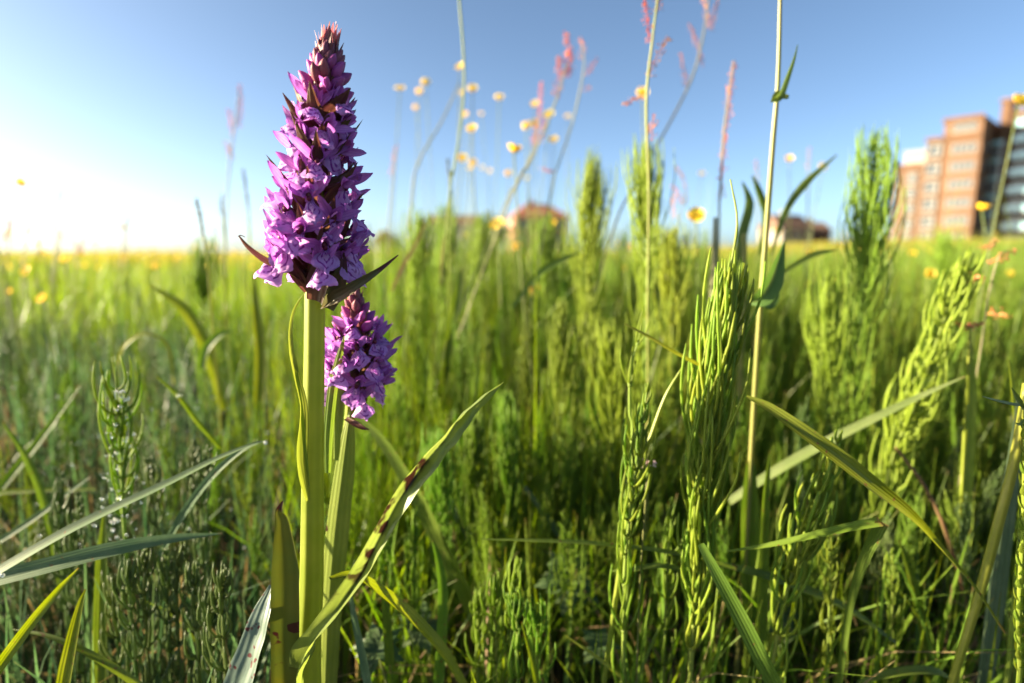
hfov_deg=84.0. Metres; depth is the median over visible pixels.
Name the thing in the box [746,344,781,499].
horsetail
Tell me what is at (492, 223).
buttercup
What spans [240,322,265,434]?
horsetail
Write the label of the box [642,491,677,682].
horsetail
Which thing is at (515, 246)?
buttercup
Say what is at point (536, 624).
horsetail
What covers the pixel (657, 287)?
horsetail
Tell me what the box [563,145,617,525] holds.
horsetail
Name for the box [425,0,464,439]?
grass stalk
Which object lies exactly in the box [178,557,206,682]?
horsetail
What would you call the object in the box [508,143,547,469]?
buttercup
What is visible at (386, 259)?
horsetail
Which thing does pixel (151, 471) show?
horsetail
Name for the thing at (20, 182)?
buttercup
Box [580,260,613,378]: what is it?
horsetail
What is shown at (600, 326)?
horsetail
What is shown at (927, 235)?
window
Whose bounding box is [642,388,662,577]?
horsetail
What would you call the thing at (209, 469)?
horsetail
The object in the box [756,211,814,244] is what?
white house
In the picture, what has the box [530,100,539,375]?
buttercup
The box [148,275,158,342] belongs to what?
horsetail
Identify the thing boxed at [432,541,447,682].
grass shoot
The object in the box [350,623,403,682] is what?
buttercup leaf
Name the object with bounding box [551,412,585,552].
horsetail
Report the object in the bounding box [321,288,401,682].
marsh orchid
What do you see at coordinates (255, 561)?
horsetail
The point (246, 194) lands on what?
seeding grass
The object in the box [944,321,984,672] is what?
sorrel
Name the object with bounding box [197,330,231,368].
grass shoot
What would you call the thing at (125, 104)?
sky
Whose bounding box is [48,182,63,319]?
sorrel
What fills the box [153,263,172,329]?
buttercup
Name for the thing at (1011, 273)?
buttercup
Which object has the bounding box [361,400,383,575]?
horsetail
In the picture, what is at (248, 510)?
horsetail
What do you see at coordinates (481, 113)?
buttercup
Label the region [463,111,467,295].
buttercup
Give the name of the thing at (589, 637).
buttercup leaf
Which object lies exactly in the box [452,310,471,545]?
horsetail
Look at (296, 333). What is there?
horsetail
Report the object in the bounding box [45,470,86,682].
horsetail
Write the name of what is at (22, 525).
grass shoot
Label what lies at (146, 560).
horsetail
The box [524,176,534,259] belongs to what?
buttercup
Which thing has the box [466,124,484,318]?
buttercup
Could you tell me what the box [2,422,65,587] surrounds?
grass shoot
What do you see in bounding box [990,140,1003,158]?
window
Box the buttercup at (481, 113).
[479,112,490,221]
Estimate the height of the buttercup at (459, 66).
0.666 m
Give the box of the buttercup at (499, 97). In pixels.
[488,94,502,363]
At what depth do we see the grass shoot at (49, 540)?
0.25 m
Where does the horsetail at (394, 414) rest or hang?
on the meadow ground at (466, 639)
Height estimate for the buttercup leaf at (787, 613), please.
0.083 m
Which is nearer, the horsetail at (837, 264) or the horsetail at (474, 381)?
the horsetail at (474, 381)
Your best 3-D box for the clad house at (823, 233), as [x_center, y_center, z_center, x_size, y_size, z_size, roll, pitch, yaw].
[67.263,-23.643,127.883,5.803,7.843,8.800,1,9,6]
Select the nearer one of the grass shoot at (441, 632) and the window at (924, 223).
the grass shoot at (441, 632)
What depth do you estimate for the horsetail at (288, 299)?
1.30 m
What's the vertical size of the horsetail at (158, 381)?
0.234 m
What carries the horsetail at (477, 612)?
on the meadow ground at (466, 639)
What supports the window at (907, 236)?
in the apartment building
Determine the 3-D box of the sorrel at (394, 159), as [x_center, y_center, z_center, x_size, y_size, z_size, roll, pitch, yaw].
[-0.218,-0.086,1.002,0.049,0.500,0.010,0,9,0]
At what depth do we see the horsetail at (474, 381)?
0.58 m
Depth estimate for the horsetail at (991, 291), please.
1.15 m
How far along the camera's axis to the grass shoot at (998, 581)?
0.31 m
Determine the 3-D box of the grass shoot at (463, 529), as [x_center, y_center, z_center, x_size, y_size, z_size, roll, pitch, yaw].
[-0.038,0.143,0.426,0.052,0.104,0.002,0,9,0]
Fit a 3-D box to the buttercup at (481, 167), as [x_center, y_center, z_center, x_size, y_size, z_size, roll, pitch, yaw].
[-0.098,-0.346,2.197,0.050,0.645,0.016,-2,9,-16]
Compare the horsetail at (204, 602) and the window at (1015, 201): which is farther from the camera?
the window at (1015, 201)
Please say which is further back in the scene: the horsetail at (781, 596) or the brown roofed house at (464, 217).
the brown roofed house at (464, 217)
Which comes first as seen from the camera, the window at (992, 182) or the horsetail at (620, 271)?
the horsetail at (620, 271)
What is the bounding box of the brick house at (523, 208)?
[507,200,569,252]
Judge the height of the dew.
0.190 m
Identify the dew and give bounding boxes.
[0,314,267,548]
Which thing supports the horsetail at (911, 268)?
on the meadow ground at (466, 639)
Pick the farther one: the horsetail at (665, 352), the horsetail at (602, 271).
the horsetail at (602, 271)
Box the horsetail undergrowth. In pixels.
[0,221,1023,663]
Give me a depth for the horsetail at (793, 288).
1.73 m
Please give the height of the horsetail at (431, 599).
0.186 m
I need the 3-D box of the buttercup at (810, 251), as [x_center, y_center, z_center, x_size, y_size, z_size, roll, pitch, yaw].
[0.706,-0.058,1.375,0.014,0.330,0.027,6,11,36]
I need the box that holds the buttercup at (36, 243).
[34,242,59,313]
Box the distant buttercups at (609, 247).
[3,232,1023,258]
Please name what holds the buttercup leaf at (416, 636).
on the meadow ground at (466, 639)
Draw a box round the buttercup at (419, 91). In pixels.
[410,88,422,280]
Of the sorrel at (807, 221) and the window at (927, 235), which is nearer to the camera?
the sorrel at (807, 221)
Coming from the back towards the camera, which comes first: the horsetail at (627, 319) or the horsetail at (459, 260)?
the horsetail at (459, 260)
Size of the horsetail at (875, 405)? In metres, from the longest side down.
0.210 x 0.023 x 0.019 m
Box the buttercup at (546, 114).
[537,110,554,368]
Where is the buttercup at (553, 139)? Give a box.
[545,136,557,315]
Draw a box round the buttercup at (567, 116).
[565,114,570,235]
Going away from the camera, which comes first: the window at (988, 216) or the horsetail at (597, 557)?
the horsetail at (597, 557)
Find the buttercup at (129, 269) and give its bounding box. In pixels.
[121,225,133,327]
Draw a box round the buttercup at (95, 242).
[93,240,97,304]
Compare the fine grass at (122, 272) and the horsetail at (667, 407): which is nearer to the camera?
the horsetail at (667, 407)
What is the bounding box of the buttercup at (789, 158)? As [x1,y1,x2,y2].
[786,155,793,283]
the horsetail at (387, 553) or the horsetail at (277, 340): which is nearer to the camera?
the horsetail at (387, 553)
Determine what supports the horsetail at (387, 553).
on the meadow ground at (466, 639)
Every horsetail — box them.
[0,280,7,346]
[0,317,35,436]
[0,519,48,681]
[3,288,22,401]
[6,277,29,338]
[24,518,74,679]
[32,309,55,432]
[34,416,79,556]
[36,279,48,323]
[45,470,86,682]
[47,508,118,681]
[54,495,91,682]
[91,484,128,624]
[92,355,143,675]
[99,571,131,682]
[111,557,145,682]
[112,435,145,574]
[131,534,162,682]
[133,282,150,369]
[134,409,164,550]
[138,456,175,681]
[141,318,181,466]
[141,499,189,654]
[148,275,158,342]
[155,547,185,682]
[165,530,192,682]
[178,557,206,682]
[180,439,208,671]
[181,227,223,514]
[187,578,224,682]
[189,444,220,682]
[202,561,238,682]
[229,409,265,536]
[231,307,244,422]
[232,269,241,313]
[233,465,268,592]
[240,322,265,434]
[242,508,271,682]
[253,295,267,375]
[270,286,276,337]
[274,306,283,419]
[281,288,293,371]
[284,445,300,542]
[288,304,303,395]
[297,501,340,632]
[331,422,362,550]
[360,255,368,298]
[361,227,373,302]
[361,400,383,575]
[369,240,388,400]
[371,534,402,682]
[377,302,400,432]
[377,373,402,583]
[389,372,424,539]
[392,274,417,465]
[398,509,428,682]
[399,202,435,437]
[410,274,431,418]
[414,252,440,392]
[414,325,447,481]
[420,422,460,682]
[421,424,436,616]
[423,251,436,388]
[427,198,461,431]
[434,415,451,565]
[436,262,468,366]
[440,413,459,552]
[441,229,469,425]
[445,261,455,317]
[451,282,482,401]
[451,454,467,652]
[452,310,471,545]
[454,406,491,650]
[456,261,481,409]
[461,211,497,409]
[464,314,491,547]
[464,581,492,682]
[467,230,488,316]
[472,482,501,680]
[475,493,507,670]
[478,402,510,593]
[479,280,502,421]
[479,569,508,682]
[483,319,494,501]
[484,231,512,391]
[486,256,507,385]
[487,229,500,287]
[491,388,526,612]
[495,376,516,549]
[497,556,532,682]
[499,274,507,387]
[503,587,531,682]
[504,258,518,387]
[508,298,534,468]
[509,224,520,333]
[514,326,533,515]
[523,208,562,437]
[523,592,556,682]
[524,471,554,662]
[527,251,557,484]
[527,443,562,645]
[534,494,559,682]
[539,261,584,454]
[544,511,592,682]
[545,250,578,475]
[547,296,585,544]
[548,256,578,435]
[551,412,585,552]
[558,281,579,472]
[562,449,580,552]
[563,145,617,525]
[566,227,591,351]
[570,359,596,513]
[572,409,585,545]
[575,270,593,398]
[575,395,596,560]
[578,493,613,682]
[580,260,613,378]
[583,313,629,569]
[592,299,610,436]
[595,235,606,309]
[596,490,631,679]
[597,505,620,680]
[598,255,618,403]
[608,382,656,682]
[612,243,625,329]
[614,297,637,399]
[615,252,652,419]
[619,281,638,429]
[619,288,657,449]
[619,307,648,682]
[621,135,674,576]
[622,242,643,406]
[627,253,643,374]
[633,325,677,529]
[634,298,666,511]
[635,251,658,408]
[642,240,660,434]
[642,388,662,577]
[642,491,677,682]
[647,335,686,539]
[652,213,699,510]
[652,496,685,682]
[653,295,678,489]
[660,295,679,453]
[673,243,688,399]
[676,179,765,682]
[683,229,710,349]
[687,543,718,679]
[691,302,707,425]
[700,512,739,663]
[712,520,736,682]
[724,419,761,586]
[725,356,753,489]
[731,275,751,372]
[736,305,754,389]
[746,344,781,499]
[746,429,842,682]
[750,306,770,412]
[754,268,768,353]
[760,520,788,675]
[772,480,792,594]
[773,293,797,412]
[776,288,803,449]
[778,466,813,647]
[781,266,790,330]
[782,394,814,585]
[788,266,800,311]
[790,256,803,334]
[790,501,840,679]
[794,269,813,421]
[801,260,866,599]
[806,259,815,335]
[817,510,844,682]
[820,464,844,636]
[822,254,830,294]
[823,426,846,597]
[829,122,906,533]
[833,251,844,279]
[835,282,859,410]
[849,247,986,666]
[852,512,904,677]
[863,288,878,392]
[864,278,880,367]
[867,376,883,561]
[869,547,905,682]
[873,292,883,355]
[873,485,934,666]
[875,321,905,478]
[880,299,897,384]
[894,252,920,360]
[906,263,938,362]
[909,252,915,314]
[910,258,924,341]
[910,304,914,375]
[914,369,953,543]
[915,333,971,500]
[918,217,965,359]
[918,349,958,526]
[921,307,939,406]
[933,460,1005,636]
[936,425,977,632]
[937,489,970,657]
[941,314,965,465]
[942,495,981,667]
[943,337,993,505]
[944,447,976,598]
[964,263,996,368]
[967,425,988,594]
[972,274,994,354]
[972,462,987,559]
[975,337,990,457]
[976,486,1020,627]
[978,257,1002,375]
[978,309,991,442]
[980,262,1003,356]
[980,450,1007,560]
[987,260,1008,379]
[987,433,1009,538]
[988,333,1023,445]
[989,279,1021,404]
[1000,416,1019,583]
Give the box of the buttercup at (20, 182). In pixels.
[0,177,36,434]
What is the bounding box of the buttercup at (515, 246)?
[513,243,520,345]
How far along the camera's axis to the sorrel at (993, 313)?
0.42 m
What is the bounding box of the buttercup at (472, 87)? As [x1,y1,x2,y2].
[460,84,476,312]
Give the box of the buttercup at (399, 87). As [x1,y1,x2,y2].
[392,85,404,336]
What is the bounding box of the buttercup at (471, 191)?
[467,166,472,226]
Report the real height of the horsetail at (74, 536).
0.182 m
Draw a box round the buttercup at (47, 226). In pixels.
[44,223,78,321]
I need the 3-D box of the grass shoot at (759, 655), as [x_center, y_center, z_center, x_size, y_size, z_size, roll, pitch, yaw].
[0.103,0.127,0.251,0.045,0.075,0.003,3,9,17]
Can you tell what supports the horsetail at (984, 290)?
on the meadow ground at (466, 639)
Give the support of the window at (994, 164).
in the apartment building
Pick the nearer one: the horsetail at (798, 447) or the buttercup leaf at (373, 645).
the buttercup leaf at (373, 645)
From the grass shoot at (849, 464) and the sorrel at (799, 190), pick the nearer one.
the grass shoot at (849, 464)
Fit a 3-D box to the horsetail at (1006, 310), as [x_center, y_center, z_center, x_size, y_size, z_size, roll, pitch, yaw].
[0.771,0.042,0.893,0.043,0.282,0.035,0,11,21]
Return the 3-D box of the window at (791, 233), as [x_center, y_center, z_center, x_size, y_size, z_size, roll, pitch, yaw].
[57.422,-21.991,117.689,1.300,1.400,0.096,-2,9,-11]
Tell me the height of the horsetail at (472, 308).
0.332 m
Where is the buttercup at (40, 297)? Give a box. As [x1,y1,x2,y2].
[35,293,85,425]
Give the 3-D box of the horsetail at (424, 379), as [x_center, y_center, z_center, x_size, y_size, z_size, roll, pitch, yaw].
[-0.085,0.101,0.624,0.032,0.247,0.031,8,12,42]
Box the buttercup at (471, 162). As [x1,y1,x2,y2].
[469,159,480,309]
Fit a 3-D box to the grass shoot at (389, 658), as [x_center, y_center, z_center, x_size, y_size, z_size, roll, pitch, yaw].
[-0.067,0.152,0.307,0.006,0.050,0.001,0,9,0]
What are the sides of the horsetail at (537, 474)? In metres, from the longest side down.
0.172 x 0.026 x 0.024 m
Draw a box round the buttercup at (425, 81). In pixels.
[421,78,434,220]
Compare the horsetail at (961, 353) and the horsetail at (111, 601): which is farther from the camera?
the horsetail at (961, 353)
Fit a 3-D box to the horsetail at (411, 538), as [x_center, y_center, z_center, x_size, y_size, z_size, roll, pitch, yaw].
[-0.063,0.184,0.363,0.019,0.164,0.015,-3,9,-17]
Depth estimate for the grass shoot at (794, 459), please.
0.37 m
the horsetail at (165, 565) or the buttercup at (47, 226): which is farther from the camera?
the buttercup at (47, 226)
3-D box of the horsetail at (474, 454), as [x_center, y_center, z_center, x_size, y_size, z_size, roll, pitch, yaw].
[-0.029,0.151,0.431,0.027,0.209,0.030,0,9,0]
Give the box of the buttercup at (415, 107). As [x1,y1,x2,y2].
[412,104,428,237]
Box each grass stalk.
[391,83,459,393]
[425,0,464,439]
[601,369,680,682]
[700,217,717,443]
[731,233,746,588]
[895,447,979,660]
[947,383,1023,682]
[1002,502,1020,682]
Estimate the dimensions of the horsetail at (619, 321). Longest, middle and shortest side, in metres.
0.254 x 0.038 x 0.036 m
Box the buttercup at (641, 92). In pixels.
[636,87,645,250]
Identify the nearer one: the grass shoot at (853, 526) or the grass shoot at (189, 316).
the grass shoot at (853, 526)
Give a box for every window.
[520,220,526,227]
[556,235,561,242]
[557,221,562,227]
[786,232,792,238]
[821,234,827,240]
[902,219,911,228]
[902,234,910,239]
[903,203,913,213]
[905,188,915,197]
[906,173,916,183]
[919,233,930,238]
[920,216,932,226]
[922,198,934,209]
[924,181,936,192]
[926,163,938,174]
[928,144,940,156]
[941,234,964,238]
[942,215,968,225]
[944,197,970,208]
[946,178,972,189]
[948,160,974,172]
[950,142,976,154]
[952,121,977,133]
[980,229,991,239]
[981,212,994,228]
[983,194,996,211]
[985,176,999,193]
[987,158,1001,176]
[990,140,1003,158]
[1004,233,1023,238]
[1006,216,1023,222]
[1008,198,1023,204]
[1010,180,1023,186]
[1013,162,1023,168]
[1015,146,1023,151]
[1017,129,1023,135]
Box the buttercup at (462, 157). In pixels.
[454,153,466,272]
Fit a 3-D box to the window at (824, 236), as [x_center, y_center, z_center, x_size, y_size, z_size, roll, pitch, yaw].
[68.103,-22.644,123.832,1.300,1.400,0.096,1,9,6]
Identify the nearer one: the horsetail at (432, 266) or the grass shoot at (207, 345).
the grass shoot at (207, 345)
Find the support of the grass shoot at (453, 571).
on the meadow ground at (466, 639)
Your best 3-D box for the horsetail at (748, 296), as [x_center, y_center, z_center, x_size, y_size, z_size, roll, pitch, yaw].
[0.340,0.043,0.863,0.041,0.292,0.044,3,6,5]
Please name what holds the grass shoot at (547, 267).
on the meadow ground at (466, 639)
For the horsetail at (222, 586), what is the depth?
0.27 m
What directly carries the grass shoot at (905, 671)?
on the meadow ground at (466, 639)
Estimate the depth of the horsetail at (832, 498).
0.44 m
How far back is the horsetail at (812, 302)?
0.96 m
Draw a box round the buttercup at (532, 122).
[517,119,537,359]
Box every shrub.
[370,230,401,252]
[472,211,512,248]
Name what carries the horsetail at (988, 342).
on the meadow ground at (466, 639)
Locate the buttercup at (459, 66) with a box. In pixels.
[455,62,462,220]
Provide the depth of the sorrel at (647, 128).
0.39 m
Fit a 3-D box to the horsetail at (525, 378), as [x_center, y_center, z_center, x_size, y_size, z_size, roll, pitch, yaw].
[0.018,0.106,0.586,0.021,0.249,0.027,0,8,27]
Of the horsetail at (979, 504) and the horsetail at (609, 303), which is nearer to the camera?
the horsetail at (979, 504)
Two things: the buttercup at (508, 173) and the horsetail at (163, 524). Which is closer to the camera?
the horsetail at (163, 524)
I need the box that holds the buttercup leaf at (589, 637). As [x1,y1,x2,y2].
[582,627,620,669]
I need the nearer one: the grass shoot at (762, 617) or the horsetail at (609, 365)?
the grass shoot at (762, 617)
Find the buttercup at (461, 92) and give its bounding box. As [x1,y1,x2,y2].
[455,90,462,217]
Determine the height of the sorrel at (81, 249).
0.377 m
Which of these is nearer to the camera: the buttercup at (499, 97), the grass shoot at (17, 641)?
the grass shoot at (17, 641)
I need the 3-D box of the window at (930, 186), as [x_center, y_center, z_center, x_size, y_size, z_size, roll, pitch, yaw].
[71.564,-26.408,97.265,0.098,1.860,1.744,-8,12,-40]
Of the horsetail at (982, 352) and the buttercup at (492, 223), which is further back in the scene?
the buttercup at (492, 223)
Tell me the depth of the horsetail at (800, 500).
0.43 m
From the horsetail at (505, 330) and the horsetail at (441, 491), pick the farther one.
the horsetail at (505, 330)
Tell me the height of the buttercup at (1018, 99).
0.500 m
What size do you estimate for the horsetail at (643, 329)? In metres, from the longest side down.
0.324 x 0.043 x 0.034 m
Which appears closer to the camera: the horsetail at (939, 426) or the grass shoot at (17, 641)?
the grass shoot at (17, 641)
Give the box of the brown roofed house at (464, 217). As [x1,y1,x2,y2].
[423,215,479,252]
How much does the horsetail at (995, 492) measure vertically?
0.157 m
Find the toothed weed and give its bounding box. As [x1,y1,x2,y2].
[982,387,1023,682]
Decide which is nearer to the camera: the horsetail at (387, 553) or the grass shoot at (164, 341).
the horsetail at (387, 553)
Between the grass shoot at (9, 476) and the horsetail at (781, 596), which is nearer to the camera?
the horsetail at (781, 596)
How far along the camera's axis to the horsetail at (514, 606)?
0.28 m
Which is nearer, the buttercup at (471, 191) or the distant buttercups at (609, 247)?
the buttercup at (471, 191)
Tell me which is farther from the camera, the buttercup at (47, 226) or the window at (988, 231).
the window at (988, 231)
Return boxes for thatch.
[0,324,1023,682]
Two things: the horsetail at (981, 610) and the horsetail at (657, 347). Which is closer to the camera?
the horsetail at (981, 610)
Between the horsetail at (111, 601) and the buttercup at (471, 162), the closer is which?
the horsetail at (111, 601)
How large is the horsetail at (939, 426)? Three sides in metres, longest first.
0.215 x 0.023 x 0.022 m
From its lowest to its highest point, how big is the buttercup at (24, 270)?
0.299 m
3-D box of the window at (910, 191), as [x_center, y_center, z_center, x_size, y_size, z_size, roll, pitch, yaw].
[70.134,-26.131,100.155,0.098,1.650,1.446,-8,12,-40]
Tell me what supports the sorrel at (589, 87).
on the meadow ground at (466, 639)
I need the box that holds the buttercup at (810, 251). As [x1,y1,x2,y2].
[807,249,811,282]
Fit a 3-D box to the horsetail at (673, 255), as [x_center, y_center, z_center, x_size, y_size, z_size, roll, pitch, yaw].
[0.151,0.058,0.555,0.048,0.355,0.038,3,9,20]
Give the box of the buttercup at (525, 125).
[522,121,529,407]
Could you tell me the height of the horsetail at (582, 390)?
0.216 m
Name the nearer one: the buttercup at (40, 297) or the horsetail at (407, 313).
the horsetail at (407, 313)
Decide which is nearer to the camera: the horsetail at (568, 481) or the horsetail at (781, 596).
the horsetail at (781, 596)
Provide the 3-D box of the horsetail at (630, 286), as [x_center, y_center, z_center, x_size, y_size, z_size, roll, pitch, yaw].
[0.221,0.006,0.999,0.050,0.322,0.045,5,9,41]
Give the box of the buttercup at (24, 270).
[20,265,39,432]
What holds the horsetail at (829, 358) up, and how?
on the meadow ground at (466, 639)
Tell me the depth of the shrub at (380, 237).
43.96 m
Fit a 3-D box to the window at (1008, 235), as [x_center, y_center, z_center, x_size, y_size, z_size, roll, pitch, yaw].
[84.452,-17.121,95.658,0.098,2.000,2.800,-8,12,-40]
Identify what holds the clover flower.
on the meadow ground at (466, 639)
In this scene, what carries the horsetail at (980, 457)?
on the meadow ground at (466, 639)
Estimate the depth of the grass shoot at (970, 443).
0.40 m
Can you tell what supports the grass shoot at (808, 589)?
on the meadow ground at (466, 639)
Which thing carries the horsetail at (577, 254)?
on the meadow ground at (466, 639)
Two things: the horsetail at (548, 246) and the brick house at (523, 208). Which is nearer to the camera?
the horsetail at (548, 246)
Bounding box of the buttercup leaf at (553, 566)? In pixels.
[535,551,598,663]
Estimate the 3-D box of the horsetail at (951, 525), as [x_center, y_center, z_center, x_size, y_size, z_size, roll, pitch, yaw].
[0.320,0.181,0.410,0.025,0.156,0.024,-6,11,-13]
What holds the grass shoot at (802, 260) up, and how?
on the meadow ground at (466, 639)
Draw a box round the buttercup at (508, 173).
[503,170,510,309]
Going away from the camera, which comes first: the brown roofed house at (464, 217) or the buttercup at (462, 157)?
the buttercup at (462, 157)
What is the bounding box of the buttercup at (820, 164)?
[799,163,827,351]
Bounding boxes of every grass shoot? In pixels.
[0,385,79,489]
[0,441,263,573]
[0,476,89,542]
[0,488,95,493]
[0,533,221,584]
[0,568,78,674]
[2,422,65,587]
[13,629,141,682]
[56,589,85,682]
[90,516,106,682]
[117,332,174,383]
[150,285,227,409]
[156,376,221,448]
[157,444,255,556]
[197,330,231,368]
[252,275,265,409]
[329,570,466,682]
[349,595,371,682]
[357,418,499,660]
[382,581,394,666]
[391,224,424,290]
[412,505,420,614]
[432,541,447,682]
[438,268,462,397]
[440,238,444,284]
[446,499,487,584]
[481,539,736,570]
[511,252,578,307]
[521,622,539,682]
[523,486,587,576]
[566,635,629,682]
[612,563,680,571]
[624,323,698,365]
[698,543,781,682]
[718,561,895,643]
[727,517,882,551]
[728,376,963,504]
[741,461,762,672]
[746,395,1005,633]
[756,450,770,640]
[785,249,836,273]
[836,521,888,682]
[857,665,948,682]
[899,540,932,682]
[958,358,976,571]
[977,401,1021,682]
[1008,359,1021,485]
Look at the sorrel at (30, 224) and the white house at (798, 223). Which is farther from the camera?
the white house at (798, 223)
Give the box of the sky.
[0,0,1023,252]
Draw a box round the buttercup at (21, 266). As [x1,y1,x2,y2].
[8,230,36,319]
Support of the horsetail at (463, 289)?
on the meadow ground at (466, 639)
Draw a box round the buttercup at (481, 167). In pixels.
[479,166,484,215]
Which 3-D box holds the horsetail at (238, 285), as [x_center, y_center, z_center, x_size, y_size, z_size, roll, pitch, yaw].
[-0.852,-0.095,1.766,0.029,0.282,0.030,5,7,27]
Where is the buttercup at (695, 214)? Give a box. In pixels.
[687,207,704,339]
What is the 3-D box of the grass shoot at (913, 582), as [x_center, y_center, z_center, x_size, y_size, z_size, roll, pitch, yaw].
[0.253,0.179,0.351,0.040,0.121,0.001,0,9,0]
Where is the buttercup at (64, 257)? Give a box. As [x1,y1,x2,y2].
[59,254,68,374]
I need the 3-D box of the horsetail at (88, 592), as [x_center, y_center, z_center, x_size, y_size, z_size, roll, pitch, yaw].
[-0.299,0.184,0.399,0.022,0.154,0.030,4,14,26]
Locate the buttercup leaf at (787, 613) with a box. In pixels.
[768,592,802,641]
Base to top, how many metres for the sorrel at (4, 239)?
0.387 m
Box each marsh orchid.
[223,22,503,682]
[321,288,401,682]
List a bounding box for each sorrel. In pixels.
[0,206,17,380]
[0,220,10,268]
[18,215,33,349]
[31,192,47,381]
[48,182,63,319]
[51,220,66,359]
[71,232,85,318]
[115,212,130,319]
[223,84,243,391]
[384,145,397,311]
[399,82,546,456]
[424,31,574,427]
[515,37,597,400]
[533,0,718,489]
[622,0,671,625]
[659,165,689,319]
[716,60,836,268]
[733,0,797,682]
[754,160,759,351]
[802,146,810,353]
[934,238,1016,638]
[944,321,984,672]
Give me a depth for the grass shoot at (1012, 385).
0.31 m
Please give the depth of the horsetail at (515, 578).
0.30 m
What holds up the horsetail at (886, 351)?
on the meadow ground at (466, 639)
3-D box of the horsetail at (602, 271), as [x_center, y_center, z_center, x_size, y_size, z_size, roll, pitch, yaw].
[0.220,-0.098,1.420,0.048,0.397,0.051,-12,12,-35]
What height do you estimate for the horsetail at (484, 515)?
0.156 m
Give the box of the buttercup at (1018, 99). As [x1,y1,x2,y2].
[957,93,1023,423]
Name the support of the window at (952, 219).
in the apartment building
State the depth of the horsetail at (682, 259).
0.98 m
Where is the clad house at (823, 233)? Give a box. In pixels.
[808,218,832,242]
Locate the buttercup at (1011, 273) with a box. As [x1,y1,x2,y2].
[1004,270,1013,359]
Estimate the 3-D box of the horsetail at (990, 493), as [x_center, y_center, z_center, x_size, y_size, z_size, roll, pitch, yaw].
[0.370,0.171,0.461,0.033,0.163,0.024,1,13,-23]
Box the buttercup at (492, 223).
[489,217,509,419]
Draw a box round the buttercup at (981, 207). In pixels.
[977,203,997,395]
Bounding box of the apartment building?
[888,97,1023,239]
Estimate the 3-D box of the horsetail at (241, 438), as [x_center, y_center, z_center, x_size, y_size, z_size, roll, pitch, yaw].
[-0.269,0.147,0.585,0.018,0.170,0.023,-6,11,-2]
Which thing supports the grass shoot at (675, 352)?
on the meadow ground at (466, 639)
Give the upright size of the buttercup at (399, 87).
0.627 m
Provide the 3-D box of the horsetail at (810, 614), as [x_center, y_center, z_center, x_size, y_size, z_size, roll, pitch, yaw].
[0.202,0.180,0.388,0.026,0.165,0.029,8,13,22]
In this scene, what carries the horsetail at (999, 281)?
on the meadow ground at (466, 639)
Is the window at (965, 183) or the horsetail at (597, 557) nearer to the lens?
the horsetail at (597, 557)
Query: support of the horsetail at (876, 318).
on the meadow ground at (466, 639)
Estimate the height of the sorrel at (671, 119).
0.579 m
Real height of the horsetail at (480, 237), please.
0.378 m
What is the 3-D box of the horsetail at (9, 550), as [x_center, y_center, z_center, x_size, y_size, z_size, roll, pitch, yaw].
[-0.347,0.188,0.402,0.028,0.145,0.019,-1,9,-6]
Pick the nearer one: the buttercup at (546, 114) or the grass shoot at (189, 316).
the grass shoot at (189, 316)
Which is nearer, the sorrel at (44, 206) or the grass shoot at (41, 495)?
the grass shoot at (41, 495)
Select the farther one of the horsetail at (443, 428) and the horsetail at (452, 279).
the horsetail at (452, 279)
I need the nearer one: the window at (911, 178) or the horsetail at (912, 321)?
the horsetail at (912, 321)
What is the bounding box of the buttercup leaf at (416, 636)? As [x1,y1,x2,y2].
[400,601,448,682]
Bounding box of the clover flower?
[636,458,656,682]
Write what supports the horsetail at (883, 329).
on the meadow ground at (466, 639)
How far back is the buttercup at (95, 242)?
1.96 m
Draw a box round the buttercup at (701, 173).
[688,171,704,266]
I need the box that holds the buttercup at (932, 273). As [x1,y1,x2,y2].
[898,269,935,444]
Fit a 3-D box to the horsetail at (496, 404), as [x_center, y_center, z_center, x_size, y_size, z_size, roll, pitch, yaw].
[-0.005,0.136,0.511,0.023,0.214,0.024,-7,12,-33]
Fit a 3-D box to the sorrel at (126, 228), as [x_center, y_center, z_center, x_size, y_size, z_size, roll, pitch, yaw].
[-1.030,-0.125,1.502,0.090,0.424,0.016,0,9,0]
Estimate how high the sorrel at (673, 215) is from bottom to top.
0.431 m
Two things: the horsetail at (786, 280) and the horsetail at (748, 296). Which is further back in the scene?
the horsetail at (786, 280)
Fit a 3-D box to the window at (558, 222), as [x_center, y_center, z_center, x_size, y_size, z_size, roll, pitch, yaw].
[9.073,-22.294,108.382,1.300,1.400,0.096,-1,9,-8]
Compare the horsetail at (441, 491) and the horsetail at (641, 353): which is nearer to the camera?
the horsetail at (441, 491)
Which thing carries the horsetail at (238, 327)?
on the meadow ground at (466, 639)
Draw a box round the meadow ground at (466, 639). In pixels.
[0,253,1023,682]
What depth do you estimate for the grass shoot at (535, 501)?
0.42 m
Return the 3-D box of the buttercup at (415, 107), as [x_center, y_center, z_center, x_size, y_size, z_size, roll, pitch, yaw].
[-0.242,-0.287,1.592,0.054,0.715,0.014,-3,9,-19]
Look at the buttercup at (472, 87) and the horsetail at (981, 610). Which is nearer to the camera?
the horsetail at (981, 610)
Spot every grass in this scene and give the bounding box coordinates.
[0,201,1023,390]
[0,234,1023,278]
[0,244,283,325]
[0,288,362,682]
[180,207,1023,647]
[194,198,232,563]
[220,194,237,443]
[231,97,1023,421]
[242,169,259,471]
[446,158,452,425]

